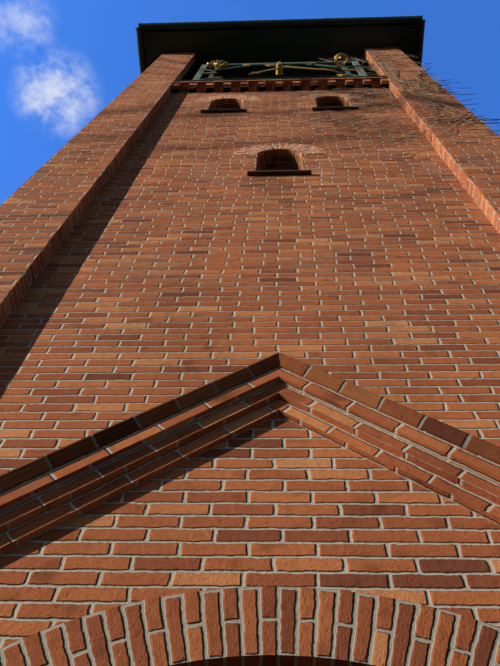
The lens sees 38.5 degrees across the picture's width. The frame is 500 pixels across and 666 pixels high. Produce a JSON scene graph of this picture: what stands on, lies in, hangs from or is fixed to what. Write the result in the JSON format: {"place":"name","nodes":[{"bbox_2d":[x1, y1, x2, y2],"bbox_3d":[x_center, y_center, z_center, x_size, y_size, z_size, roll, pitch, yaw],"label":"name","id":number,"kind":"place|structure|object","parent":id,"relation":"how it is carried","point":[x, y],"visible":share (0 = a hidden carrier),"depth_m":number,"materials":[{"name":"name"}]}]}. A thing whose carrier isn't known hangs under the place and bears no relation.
{"place":"outdoors","nodes":[
{"label":"outdoors","id":0,"kind":"place"},
{"bbox_2d":[0,59,499,647],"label":"brick wall","id":1,"kind":"structure","parent":0,"point":[188,255],"depth_m":3.76,"materials":[{"name":"brown brick"}]},
{"bbox_2d":[0,382,278,554],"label":"gable brick molding","id":2,"kind":"structure","parent":1,"relation":"attached to","point":[40,524],"depth_m":2.78,"materials":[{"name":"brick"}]},
{"bbox_2d":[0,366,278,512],"bbox_3d":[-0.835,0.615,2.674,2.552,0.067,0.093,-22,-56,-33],"label":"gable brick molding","id":3,"kind":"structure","parent":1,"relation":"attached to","point":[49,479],"depth_m":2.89,"materials":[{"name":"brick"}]},
{"bbox_2d":[0,352,278,492],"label":"gable coping","id":4,"kind":"object","parent":1,"relation":"attached to","point":[56,458],"visible":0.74,"depth_m":2.95,"materials":[{"name":"brick"}]},
{"bbox_2d":[194,95,261,101],"bbox_3d":[-0.296,-3.214,9.836,0.920,0.460,0.023,0,-62,3],"label":"window arch","id":5,"kind":"structure","parent":1,"relation":"attached to","point":[241,97],"depth_m":9.82,"materials":[{"name":"brick"}]},
{"bbox_2d":[0,587,499,665],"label":"brick arch","id":6,"kind":"structure","parent":1,"relation":"attached to","point":[273,626],"depth_m":2.16,"materials":[{"name":"brown brick"}]},
{"bbox_2d":[200,106,358,175],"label":"window sills","id":7,"kind":"structure","parent":1,"relation":"attached to","point":[276,172],"depth_m":8.90,"materials":[{"name":"brown tile"}]},
{"bbox_2d":[233,143,325,154],"bbox_3d":[0.300,-1.876,7.327,0.920,0.460,0.023,0,-62,3],"label":"window arch","id":8,"kind":"structure","parent":1,"relation":"attached to","point":[300,148],"depth_m":7.32,"materials":[{"name":"brick"}]},
{"bbox_2d":[171,77,388,92],"bbox_3d":[0.428,-3.409,10.383,3.100,0.200,0.485,0,-62,3],"label":"dentil course","id":9,"kind":"object","parent":1,"relation":"attached to","point":[267,85],"visible":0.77,"depth_m":10.26,"materials":[{"name":"brick"}]},
{"bbox_2d":[173,75,386,81],"bbox_3d":[0.431,-3.480,10.467,3.096,0.014,0.470,0,-62,3],"label":"ledge","id":10,"kind":"object","parent":9,"relation":"on","point":[278,78],"visible":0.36,"depth_m":10.35,"materials":[{"name":"brown brick"}]},
{"bbox_2d":[297,93,363,99],"bbox_3d":[1.102,-3.224,9.773,0.920,0.460,0.023,0,-62,3],"label":"window arch","id":11,"kind":"structure","parent":1,"relation":"attached to","point":[313,96],"depth_m":9.76,"materials":[{"name":"brick"}]},
{"bbox_2d":[279,382,499,524],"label":"gable brick molding","id":12,"kind":"structure","parent":1,"relation":"attached to","point":[476,503],"depth_m":2.82,"materials":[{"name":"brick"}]},
{"bbox_2d":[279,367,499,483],"bbox_3d":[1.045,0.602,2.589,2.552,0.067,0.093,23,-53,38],"label":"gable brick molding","id":13,"kind":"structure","parent":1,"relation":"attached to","point":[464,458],"depth_m":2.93,"materials":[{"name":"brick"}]},
{"bbox_2d":[279,352,499,463],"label":"gable coping","id":14,"kind":"object","parent":1,"relation":"attached to","point":[458,437],"visible":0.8,"depth_m":2.99,"materials":[{"name":"brick"}]},
{"bbox_2d":[0,0,499,204],"label":"sky","id":15,"kind":"structure","parent":0,"point":[62,62],"materials":[{"name":"blue"}]},
{"bbox_2d":[193,61,366,79],"bbox_3d":[0.472,-4.147,11.467,2.700,2.300,0.030,0,-62,3],"label":"metal frame","id":16,"kind":"object","parent":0,"point":[198,76],"visible":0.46,"depth_m":12.31,"materials":[{"name":"metal"}]},
{"bbox_2d":[206,60,228,67],"bbox_3d":[-0.534,-4.454,11.851,0.366,0.353,0.083,0,-62,3],"label":"gilded ornament","id":17,"kind":"object","parent":16,"relation":"attached to","point":[217,63],"visible":1,"depth_m":11.73,"materials":[{"name":"gold metal"}]},
{"bbox_2d":[199,61,359,79],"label":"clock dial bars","id":18,"kind":"object","parent":16,"relation":"attached to","point":[347,72],"visible":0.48,"depth_m":11.96,"materials":[{"name":"metal"}]},
{"bbox_2d":[334,53,348,64],"bbox_3d":[1.507,-4.531,11.832,0.239,0.243,0.191,0,-62,3],"label":"gilded ornament","id":19,"kind":"object","parent":16,"relation":"attached to","point":[340,58],"visible":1,"depth_m":11.77,"materials":[{"name":"gold metal"}]},
{"label":"ground","id":20,"kind":"structure","parent":0,"visible":0},
{"bbox_2d":[0,47,499,327],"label":"corner pilasters","id":21,"kind":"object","parent":20,"relation":"on","point":[44,207],"visible":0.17,"depth_m":6.54,"materials":[{"name":"brown brick"}]},
{"bbox_2d":[199,61,359,78],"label":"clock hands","id":22,"kind":"object","parent":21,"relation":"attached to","point":[279,68],"visible":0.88,"depth_m":11.37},
{"bbox_2d":[201,72,358,79],"bbox_3d":[0.497,-4.084,12.021,3.098,3.294,0.010,0,-62,3],"label":"metal rail","id":23,"kind":"object","parent":21,"relation":"attached to","point":[279,76],"depth_m":13.25,"materials":[{"name":"black metal"}]},
{"bbox_2d":[143,25,417,75],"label":"roof eaves","id":24,"kind":"object","parent":21,"relation":"on","point":[282,45],"visible":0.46,"depth_m":13.19,"materials":[{"name":"grey paint"}]},
{"bbox_2d":[135,27,146,73],"bbox_3d":[-1.959,-3.249,14.460,0.166,0.083,5.404,0,-62,3],"label":"gutter","id":25,"kind":"object","parent":24,"relation":"attached to","point":[141,49],"visible":0.19,"depth_m":13.34,"materials":[{"name":"grey paint"}]},
{"bbox_2d":[138,15,422,31],"bbox_3d":[0.533,-5.633,13.064,5.164,0.083,0.166,0,-62,3],"label":"gutter","id":26,"kind":"object","parent":24,"relation":"attached to","point":[283,23],"visible":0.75,"depth_m":13.05,"materials":[{"name":"grey paint"}]},
{"bbox_2d":[415,20,425,66],"bbox_3d":[3.176,-3.287,14.227,0.166,0.083,5.404,0,-62,3],"label":"gutter","id":27,"kind":"object","parent":24,"relation":"attached to","point":[420,39],"visible":0.21,"depth_m":13.11,"materials":[{"name":"grey paint"}]},
{"bbox_2d":[276,46,499,155],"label":"branches","id":28,"kind":"object","parent":21,"relation":"attached to","point":[391,95],"visible":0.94,"depth_m":8.87,"materials":[{"name":"brown plant"}]}
]}

